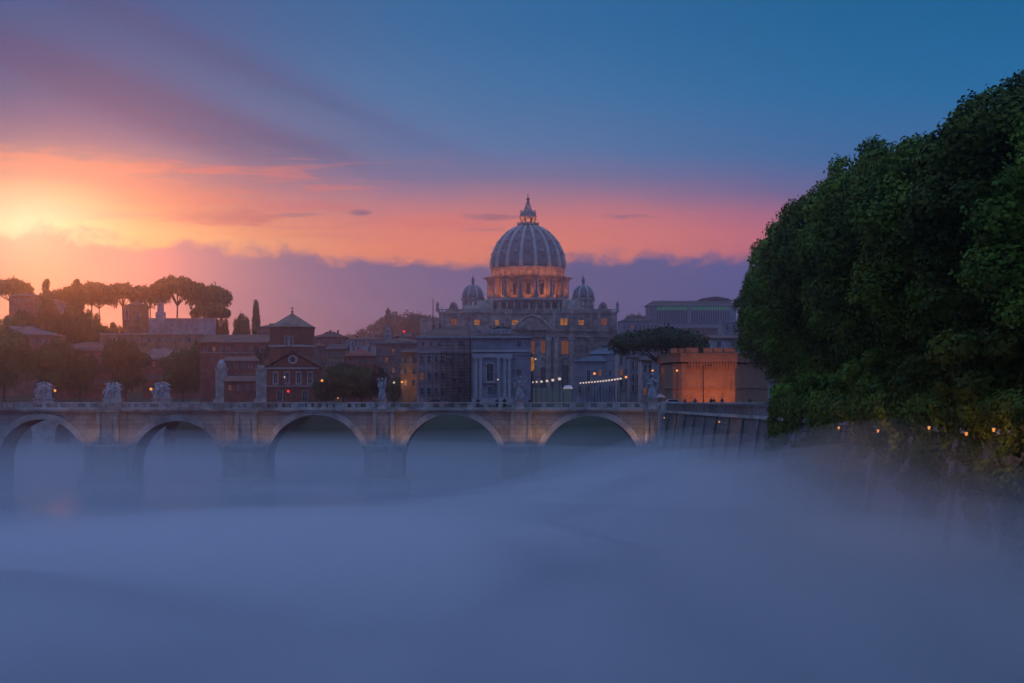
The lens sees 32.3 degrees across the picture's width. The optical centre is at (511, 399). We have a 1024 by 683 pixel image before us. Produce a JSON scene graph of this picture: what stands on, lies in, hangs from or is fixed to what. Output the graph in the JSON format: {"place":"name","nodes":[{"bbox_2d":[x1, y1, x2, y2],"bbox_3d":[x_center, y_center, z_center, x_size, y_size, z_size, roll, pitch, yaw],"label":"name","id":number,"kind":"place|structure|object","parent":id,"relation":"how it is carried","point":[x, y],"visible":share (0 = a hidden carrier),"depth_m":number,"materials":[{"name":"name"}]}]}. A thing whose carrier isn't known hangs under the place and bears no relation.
{"place":"outdoors","nodes":[
{"label":"outdoors","id":0,"kind":"place"},
{"bbox_2d":[254,345,269,405],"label":"stone pylon","id":1,"kind":"object","parent":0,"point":[261,356],"visible":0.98,"depth_m":570.32,"materials":[{"name":"stone"}]},
{"bbox_2d":[0,328,771,480],"bbox_3d":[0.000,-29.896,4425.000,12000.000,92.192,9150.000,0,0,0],"label":"ground","id":2,"kind":"structure","parent":0,"point":[594,445],"depth_m":391.03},
{"bbox_2d":[0,315,18,327],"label":"broadleaf tree","id":3,"kind":"object","parent":2,"relation":"on","point":[7,321],"visible":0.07,"depth_m":785.91,"materials":[{"name":"green plant"}]},
{"bbox_2d":[0,275,34,300],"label":"umbrella pine","id":4,"kind":"object","parent":2,"relation":"on","point":[12,286],"visible":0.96,"depth_m":893.41,"materials":[{"name":"green plant"}]},
{"bbox_2d":[0,325,41,401],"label":"broadleaf tree","id":5,"kind":"object","parent":2,"relation":"on","point":[16,361],"visible":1,"depth_m":655.88,"materials":[{"name":"green plant"}]},
{"bbox_2d":[9,307,37,325],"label":"broadleaf tree","id":6,"kind":"object","parent":2,"relation":"on","point":[20,316],"visible":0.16,"depth_m":798.23,"materials":[{"name":"green plant"}]},
{"bbox_2d":[9,293,41,316],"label":"hill villa","id":7,"kind":"object","parent":2,"relation":"on","point":[27,302],"visible":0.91,"depth_m":860.00,"materials":[{"name":"pink paint"}]},
{"bbox_2d":[0,322,66,396],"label":"town house","id":8,"kind":"structure","parent":2,"relation":"on","point":[37,337],"depth_m":720.00,"materials":[{"name":"brown paint"}]},
{"bbox_2d":[35,279,54,317],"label":"cedar","id":9,"kind":"object","parent":2,"relation":"on","point":[45,299],"visible":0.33,"depth_m":836.83,"materials":[{"name":"green plant"}]},
{"bbox_2d":[35,305,65,335],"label":"broadleaf tree","id":10,"kind":"object","parent":2,"relation":"on","point":[54,322],"visible":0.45,"depth_m":808.45,"materials":[{"name":"green plant"}]},
{"bbox_2d":[37,298,66,314],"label":"hill villa","id":11,"kind":"object","parent":2,"relation":"on","point":[59,305],"visible":0.18,"depth_m":850.94,"materials":[{"name":"paint"}]},
{"bbox_2d":[29,336,75,397],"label":"broadleaf tree","id":12,"kind":"object","parent":2,"relation":"on","point":[54,355],"visible":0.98,"depth_m":664.73,"materials":[{"name":"green plant"}]},
{"bbox_2d":[49,289,85,304],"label":"umbrella pine","id":13,"kind":"object","parent":2,"relation":"on","point":[56,295],"visible":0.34,"depth_m":918.23,"materials":[{"name":"green plant"}]},
{"bbox_2d":[58,302,87,344],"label":"broadleaf tree","id":14,"kind":"object","parent":2,"relation":"on","point":[69,314],"visible":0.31,"depth_m":825.65,"materials":[{"name":"green plant"}]},
{"bbox_2d":[66,278,84,314],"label":"cedar","id":15,"kind":"object","parent":2,"relation":"on","point":[75,297],"visible":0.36,"depth_m":840.80,"materials":[{"name":"green plant"}]},
{"bbox_2d":[63,348,102,400],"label":"broadleaf tree","id":16,"kind":"object","parent":2,"relation":"on","point":[84,371],"visible":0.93,"depth_m":672.84,"materials":[{"name":"green plant"}]},
{"bbox_2d":[52,336,127,398],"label":"town house","id":17,"kind":"structure","parent":2,"relation":"on","point":[95,349],"depth_m":700.00,"materials":[{"name":"red paint"}]},
{"bbox_2d":[72,309,107,343],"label":"broadleaf tree","id":18,"kind":"object","parent":2,"relation":"on","point":[85,329],"visible":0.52,"depth_m":811.45,"materials":[{"name":"green plant"}]},
{"bbox_2d":[62,280,119,309],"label":"umbrella pine","id":19,"kind":"object","parent":2,"relation":"on","point":[92,290],"visible":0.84,"depth_m":899.85,"materials":[{"name":"green plant"}]},
{"bbox_2d":[84,296,118,312],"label":"umbrella pine","id":20,"kind":"object","parent":2,"relation":"on","point":[98,303],"visible":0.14,"depth_m":934.76,"materials":[{"name":"green plant"}]},
{"bbox_2d":[94,321,123,342],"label":"broadleaf tree","id":21,"kind":"object","parent":2,"relation":"on","point":[113,328],"visible":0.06,"depth_m":798.71,"materials":[{"name":"green plant"}]},
{"bbox_2d":[98,282,150,330],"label":"umbrella pine","id":22,"kind":"object","parent":2,"relation":"on","point":[123,291],"visible":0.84,"depth_m":908.25,"materials":[{"name":"green plant"}]},
{"bbox_2d":[99,337,152,401],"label":"broadleaf tree","id":23,"kind":"object","parent":2,"relation":"on","point":[126,364],"visible":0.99,"depth_m":666.45,"materials":[{"name":"green plant"}]},
{"bbox_2d":[7,403,255,442],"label":"embankment wall","id":24,"kind":"structure","parent":2,"relation":"on","point":[46,431],"depth_m":575.00,"materials":[{"name":"stone"}]},
{"bbox_2d":[32,382,54,404],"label":"sculpture group","id":25,"kind":"object","parent":24,"relation":"on","point":[43,392],"visible":1,"depth_m":575.22,"materials":[{"name":"stone"}]},
{"bbox_2d":[102,382,123,401],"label":"sculpture group","id":26,"kind":"object","parent":24,"relation":"on","point":[112,393],"visible":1,"depth_m":592.24,"materials":[{"name":"stone"}]},
{"bbox_2d":[151,382,172,404],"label":"sculpture group","id":27,"kind":"object","parent":24,"relation":"on","point":[161,393],"visible":1,"depth_m":575.21,"materials":[{"name":"stone"}]},
{"bbox_2d":[213,359,228,401],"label":"stone pylon","id":28,"kind":"object","parent":24,"relation":"on","point":[221,372],"visible":0.85,"depth_m":595.25,"materials":[{"name":"stone"}]},
{"bbox_2d":[123,300,149,332],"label":"octagonal tower","id":29,"kind":"structure","parent":2,"relation":"on","point":[136,316],"depth_m":795.52,"materials":[{"name":"paint"}]},
{"bbox_2d":[130,284,170,317],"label":"umbrella pine","id":30,"kind":"object","parent":2,"relation":"on","point":[153,300],"visible":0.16,"depth_m":935.73,"materials":[{"name":"green plant"}]},
{"bbox_2d":[99,333,209,392],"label":"cloister block","id":31,"kind":"structure","parent":2,"relation":"on","point":[148,342],"depth_m":760.00,"materials":[{"name":"paint"}]},
{"bbox_2d":[153,296,165,332],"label":"hill monument","id":32,"kind":"object","parent":2,"relation":"on","point":[159,325],"visible":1,"depth_m":849.00,"materials":[{"name":"stone"}]},
{"bbox_2d":[143,345,199,398],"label":"town house","id":33,"kind":"structure","parent":2,"relation":"on","point":[153,372],"depth_m":715.00,"materials":[{"name":"red paint"}]},
{"bbox_2d":[149,274,205,317],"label":"umbrella pine","id":34,"kind":"object","parent":2,"relation":"on","point":[172,285],"visible":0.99,"depth_m":891.34,"materials":[{"name":"green plant"}]},
{"bbox_2d":[158,348,196,401],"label":"broadleaf tree","id":35,"kind":"object","parent":2,"relation":"on","point":[175,374],"visible":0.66,"depth_m":664.49,"materials":[{"name":"green plant"}]},
{"bbox_2d":[149,318,215,334],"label":"garden wall","id":36,"kind":"structure","parent":2,"relation":"on","point":[192,325],"depth_m":850.00,"materials":[{"name":"paint"}]},
{"bbox_2d":[183,337,202,393],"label":"broadleaf tree","id":37,"kind":"object","parent":2,"relation":"on","point":[194,370],"visible":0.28,"depth_m":657.22,"materials":[{"name":"green plant"}]},
{"bbox_2d":[182,282,232,309],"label":"umbrella pine","id":38,"kind":"object","parent":2,"relation":"on","point":[218,295],"visible":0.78,"depth_m":903.82,"materials":[{"name":"green plant"}]},
{"bbox_2d":[189,302,231,319],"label":"umbrella pine","id":39,"kind":"object","parent":2,"relation":"on","point":[212,310],"visible":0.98,"depth_m":888.86,"materials":[{"name":"green plant"}]},
{"bbox_2d":[216,318,229,334],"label":"broadleaf tree","id":40,"kind":"object","parent":2,"relation":"on","point":[222,329],"visible":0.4,"depth_m":904.08,"materials":[{"name":"green plant"}]},
{"bbox_2d":[198,335,269,401],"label":"long hall","id":41,"kind":"structure","parent":2,"relation":"on","point":[215,350],"depth_m":640.00,"materials":[{"name":"red paint"}]},
{"bbox_2d":[223,376,255,401],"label":"town house","id":42,"kind":"structure","parent":2,"relation":"on","point":[239,388],"depth_m":580.00,"materials":[{"name":"red paint"}]},
{"bbox_2d":[222,356,259,375],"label":"town house","id":43,"kind":"structure","parent":2,"relation":"on","point":[241,365],"depth_m":600.00,"materials":[{"name":"red paint"}]},
{"bbox_2d":[232,311,250,334],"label":"broadleaf tree","id":44,"kind":"object","parent":2,"relation":"on","point":[241,325],"visible":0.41,"depth_m":887.50,"materials":[{"name":"green plant"}]},
{"bbox_2d":[251,299,260,334],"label":"cypress","id":45,"kind":"object","parent":2,"relation":"on","point":[256,321],"visible":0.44,"depth_m":888.95,"materials":[{"name":"green plant"}]},
{"bbox_2d":[257,324,272,334],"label":"town house","id":46,"kind":"structure","parent":2,"relation":"on","point":[263,330],"depth_m":830.00,"materials":[{"name":"pink paint"}]},
{"bbox_2d":[264,307,324,406],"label":"octagonal church","id":47,"kind":"structure","parent":2,"relation":"on","point":[292,353],"depth_m":500.00,"materials":[{"name":"red brick"}]},
{"bbox_2d":[315,343,326,401],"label":"town house","id":48,"kind":"structure","parent":2,"relation":"on","point":[319,353],"depth_m":600.00,"materials":[{"name":"pink paint"}]},
{"bbox_2d":[310,381,335,401],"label":"broadleaf tree","id":49,"kind":"object","parent":2,"relation":"on","point":[319,394],"visible":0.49,"depth_m":478.78,"materials":[{"name":"green plant"}]},
{"bbox_2d":[315,330,347,345],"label":"town house","id":50,"kind":"structure","parent":2,"relation":"on","point":[327,338],"depth_m":760.00,"materials":[{"name":"red paint"}]},
{"bbox_2d":[324,344,349,403],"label":"town house","id":51,"kind":"structure","parent":2,"relation":"on","point":[334,353],"depth_m":590.00,"materials":[{"name":"paint"}]},
{"bbox_2d":[316,363,368,401],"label":"broadleaf tree","id":52,"kind":"object","parent":2,"relation":"on","point":[340,380],"visible":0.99,"depth_m":466.99,"materials":[{"name":"green plant"}]},
{"bbox_2d":[343,346,375,403],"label":"town house","id":53,"kind":"structure","parent":2,"relation":"on","point":[363,357],"depth_m":560.00,"materials":[{"name":"red paint"}]},
{"bbox_2d":[0,402,720,489],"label":"stone bridge","id":54,"kind":"structure","parent":2,"relation":"on","point":[114,441],"depth_m":279.48,"materials":[{"name":"stone"}]},
{"bbox_2d":[377,376,386,408],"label":"angel statue","id":55,"kind":"object","parent":54,"relation":"on","point":[381,399],"visible":1,"depth_m":278.55,"materials":[{"name":"stone"}]},
{"bbox_2d":[513,375,526,408],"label":"angel statue","id":56,"kind":"object","parent":54,"relation":"on","point":[519,386],"visible":1,"depth_m":278.60,"materials":[{"name":"stone"}]},
{"bbox_2d":[644,372,659,408],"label":"angel statue","id":57,"kind":"object","parent":54,"relation":"on","point":[651,383],"visible":1,"depth_m":278.56,"materials":[{"name":"stone"}]},
{"bbox_2d":[345,335,383,354],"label":"town house","id":58,"kind":"structure","parent":2,"relation":"on","point":[364,343],"depth_m":740.00,"materials":[{"name":"paint"}]},
{"bbox_2d":[349,365,379,404],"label":"broadleaf tree","id":59,"kind":"object","parent":2,"relation":"on","point":[365,374],"visible":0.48,"depth_m":474.33,"materials":[{"name":"green plant"}]},
{"bbox_2d":[368,365,389,400],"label":"plum tree","id":60,"kind":"object","parent":2,"relation":"on","point":[379,374],"visible":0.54,"depth_m":472.80,"materials":[{"name":"green plant"}]},
{"bbox_2d":[381,307,394,337],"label":"cedar","id":61,"kind":"object","parent":2,"relation":"on","point":[387,319],"visible":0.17,"depth_m":1478.85,"materials":[{"name":"plant"}]},
{"bbox_2d":[384,323,391,340],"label":"bell turret","id":62,"kind":"object","parent":2,"relation":"on","point":[387,333],"visible":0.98,"depth_m":700.00,"materials":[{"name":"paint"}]},
{"bbox_2d":[386,376,400,401],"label":"broadleaf tree","id":63,"kind":"object","parent":2,"relation":"on","point":[393,389],"visible":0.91,"depth_m":468.95,"materials":[{"name":"green plant"}]},
{"bbox_2d":[375,334,416,403],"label":"palazzo","id":64,"kind":"structure","parent":2,"relation":"on","point":[388,356],"depth_m":520.00,"materials":[{"name":"grey paint"}]},
{"bbox_2d":[400,349,416,404],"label":"town house","id":65,"kind":"structure","parent":2,"relation":"on","point":[409,374],"depth_m":450.00,"materials":[{"name":"paint"}]},
{"bbox_2d":[400,312,427,334],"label":"umbrella pine","id":66,"kind":"object","parent":2,"relation":"on","point":[411,323],"visible":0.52,"depth_m":1490.80,"materials":[{"name":"green plant"}]},
{"bbox_2d":[415,320,470,406],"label":"palace wing","id":67,"kind":"structure","parent":2,"relation":"on","point":[431,341],"depth_m":428.00,"materials":[{"name":"grey stone"}]},
{"bbox_2d":[428,341,470,404],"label":"scaffolding","id":68,"kind":"object","parent":2,"relation":"on","point":[452,371],"visible":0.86,"depth_m":424.40,"materials":[{"name":"metal"}]},
{"bbox_2d":[469,318,532,404],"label":"pavilion palace","id":69,"kind":"structure","parent":2,"relation":"on","point":[502,353],"depth_m":424.50,"materials":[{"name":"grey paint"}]},
{"bbox_2d":[486,362,493,381],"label":"window","id":70,"kind":"structure","parent":69,"relation":"in","point":[489,366],"depth_m":424.12,"materials":[{"name":"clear glass"}]},
{"bbox_2d":[420,195,618,388],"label":"domed basilica","id":71,"kind":"structure","parent":2,"relation":"on","point":[564,331],"depth_m":1183.00,"materials":[{"name":"stone"}]},
{"bbox_2d":[540,366,545,387],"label":"window","id":72,"kind":"structure","parent":71,"relation":"in","point":[542,368],"depth_m":1130.02,"materials":[{"name":"glass"}]},
{"bbox_2d":[561,340,568,354],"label":"window","id":73,"kind":"structure","parent":71,"relation":"in","point":[564,343],"depth_m":1130.02,"materials":[{"name":"glass"}]},
{"bbox_2d":[561,364,568,387],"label":"window","id":74,"kind":"structure","parent":71,"relation":"in","point":[564,367],"depth_m":1130.02,"materials":[{"name":"glass"}]},
{"bbox_2d":[531,353,533,404],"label":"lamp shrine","id":75,"kind":"object","parent":2,"relation":"on","point":[532,362],"visible":0.59,"depth_m":449.72,"materials":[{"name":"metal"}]},
{"bbox_2d":[345,310,776,385],"bbox_3d":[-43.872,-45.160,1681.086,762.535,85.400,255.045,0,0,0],"label":"woodland","id":76,"kind":"object","parent":2,"relation":"on","point":[396,320],"visible":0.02,"depth_m":1680.86,"materials":[{"name":"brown plant"}]},
{"bbox_2d":[571,348,614,403],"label":"house","id":77,"kind":"structure","parent":2,"relation":"on","point":[600,362],"depth_m":560.00,"materials":[{"name":"grey paint"}]},
{"bbox_2d":[615,350,629,404],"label":"town house","id":78,"kind":"structure","parent":2,"relation":"on","point":[620,366],"depth_m":470.00,"materials":[{"name":"paint"}]},
{"bbox_2d":[627,355,641,404],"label":"town house","id":79,"kind":"structure","parent":2,"relation":"on","point":[632,378],"depth_m":455.00,"materials":[{"name":"grey paint"}]},
{"bbox_2d":[617,318,655,357],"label":"town house","id":80,"kind":"structure","parent":2,"relation":"on","point":[624,326],"depth_m":1080.00,"materials":[{"name":"grey paint"}]},
{"bbox_2d":[638,358,652,404],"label":"town house","id":81,"kind":"structure","parent":2,"relation":"on","point":[644,365],"depth_m":440.00,"materials":[{"name":"paint"}]},
{"bbox_2d":[651,353,664,401],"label":"town house","id":82,"kind":"structure","parent":2,"relation":"on","point":[654,366],"depth_m":430.00,"materials":[{"name":"grey paint"}]},
{"bbox_2d":[607,323,711,364],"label":"umbrella pine","id":83,"kind":"object","parent":2,"relation":"on","point":[647,340],"visible":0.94,"depth_m":346.92,"materials":[{"name":"green plant"}]},
{"bbox_2d":[652,327,717,357],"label":"town house","id":84,"kind":"structure","parent":2,"relation":"on","point":[710,330],"depth_m":1000.00,"materials":[{"name":"grey paint"}]},
{"bbox_2d":[644,296,735,326],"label":"apostolic palace","id":85,"kind":"structure","parent":2,"relation":"on","point":[708,312],"depth_m":1149.88,"materials":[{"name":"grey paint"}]},
{"bbox_2d":[656,348,767,406],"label":"brick bastion","id":86,"kind":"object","parent":2,"relation":"on","point":[730,375],"visible":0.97,"depth_m":330.00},
{"bbox_2d":[663,402,768,404],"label":"quay wall","id":87,"kind":"structure","parent":2,"relation":"on","point":[757,403],"depth_m":295.85,"materials":[{"name":"stone"}]},
{"bbox_2d":[717,321,744,334],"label":"town house","id":88,"kind":"structure","parent":2,"relation":"on","point":[726,327],"depth_m":640.00,"materials":[{"name":"paint"}]},
{"bbox_2d":[707,335,757,364],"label":"town house","id":89,"kind":"structure","parent":2,"relation":"on","point":[722,341],"depth_m":520.00,"materials":[{"name":"paint"}]},
{"bbox_2d":[732,268,783,383],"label":"plane tree","id":90,"kind":"object","parent":2,"relation":"on","point":[744,345],"visible":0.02,"depth_m":236.02,"materials":[{"name":"green plant"}]},
{"bbox_2d":[738,218,815,385],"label":"plane tree","id":91,"kind":"object","parent":2,"relation":"on","point":[783,366],"visible":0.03,"depth_m":215.13,"materials":[{"name":"green plant"}]},
{"bbox_2d":[759,159,857,374],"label":"plane tree","id":92,"kind":"object","parent":2,"relation":"on","point":[786,279],"visible":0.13,"depth_m":176.47,"materials":[{"name":"green plant"}]},
{"bbox_2d":[656,403,1023,671],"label":"embankment wall","id":93,"kind":"structure","parent":2,"relation":"on","point":[943,572],"depth_m":129.40,"materials":[{"name":"stone"}]},
{"bbox_2d":[767,373,806,418],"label":"riverside shrub","id":94,"kind":"object","parent":93,"relation":"on","point":[779,388],"visible":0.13,"depth_m":170.18,"materials":[{"name":"green plant"}]},
{"bbox_2d":[794,358,864,430],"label":"riverside shrub","id":95,"kind":"object","parent":93,"relation":"on","point":[814,385],"visible":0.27,"depth_m":151.32,"materials":[{"name":"green plant"}]},
{"bbox_2d":[837,347,903,432],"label":"riverside shrub","id":96,"kind":"object","parent":93,"relation":"on","point":[879,374],"visible":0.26,"depth_m":132.85,"materials":[{"name":"green plant"}]},
{"bbox_2d":[759,384,1023,593],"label":"wall ivy","id":97,"kind":"object","parent":93,"relation":"attached to","point":[1002,410],"depth_m":115.20,"materials":[{"name":"green plant"}]},
{"bbox_2d":[883,334,953,437],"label":"riverside shrub","id":98,"kind":"object","parent":93,"relation":"on","point":[919,374],"visible":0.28,"depth_m":117.31,"materials":[{"name":"green plant"}]},
{"bbox_2d":[924,312,1023,442],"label":"riverside shrub","id":99,"kind":"object","parent":93,"relation":"on","point":[977,359],"visible":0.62,"depth_m":101.53,"materials":[{"name":"green plant"}]},
{"bbox_2d":[791,134,905,375],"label":"plane tree","id":100,"kind":"object","parent":2,"relation":"on","point":[827,200],"visible":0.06,"depth_m":158.71,"materials":[{"name":"green plant"}]},
{"bbox_2d":[844,78,1016,356],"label":"plane tree","id":101,"kind":"object","parent":2,"relation":"on","point":[887,249],"visible":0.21,"depth_m":126.07,"materials":[{"name":"green plant"}]},
{"bbox_2d":[897,69,1023,331],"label":"plane tree","id":102,"kind":"object","parent":2,"relation":"on","point":[945,194],"visible":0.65,"depth_m":110.38,"materials":[{"name":"green plant"}]},
{"bbox_2d":[948,116,1023,343],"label":"plane tree","id":103,"kind":"object","parent":2,"relation":"on","point":[1006,273],"visible":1,"depth_m":100.65,"materials":[{"name":"green plant"}]},
{"bbox_2d":[0,438,1023,682],"bbox_3d":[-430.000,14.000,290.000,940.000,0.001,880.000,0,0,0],"label":"river","id":104,"kind":"structure","parent":0,"point":[178,566],"depth_m":130.69,"materials":[{"name":"blue liquid"}]},
{"bbox_2d":[0,0,1023,337],"label":"sky","id":105,"kind":"structure","parent":0,"point":[339,163],"materials":[{"name":"blue"}]},
{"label":"road","id":106,"kind":"structure","parent":0,"visible":0},
{"bbox_2d":[736,206,835,378],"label":"plane tree","id":107,"kind":"object","parent":106,"relation":"on","point":[795,354],"visible":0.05,"depth_m":196.55,"materials":[{"name":"green plant"}]},
{"bbox_2d":[801,134,931,365],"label":"plane tree","id":108,"kind":"object","parent":106,"relation":"on","point":[841,258],"visible":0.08,"depth_m":143.23,"materials":[{"name":"green plant"}]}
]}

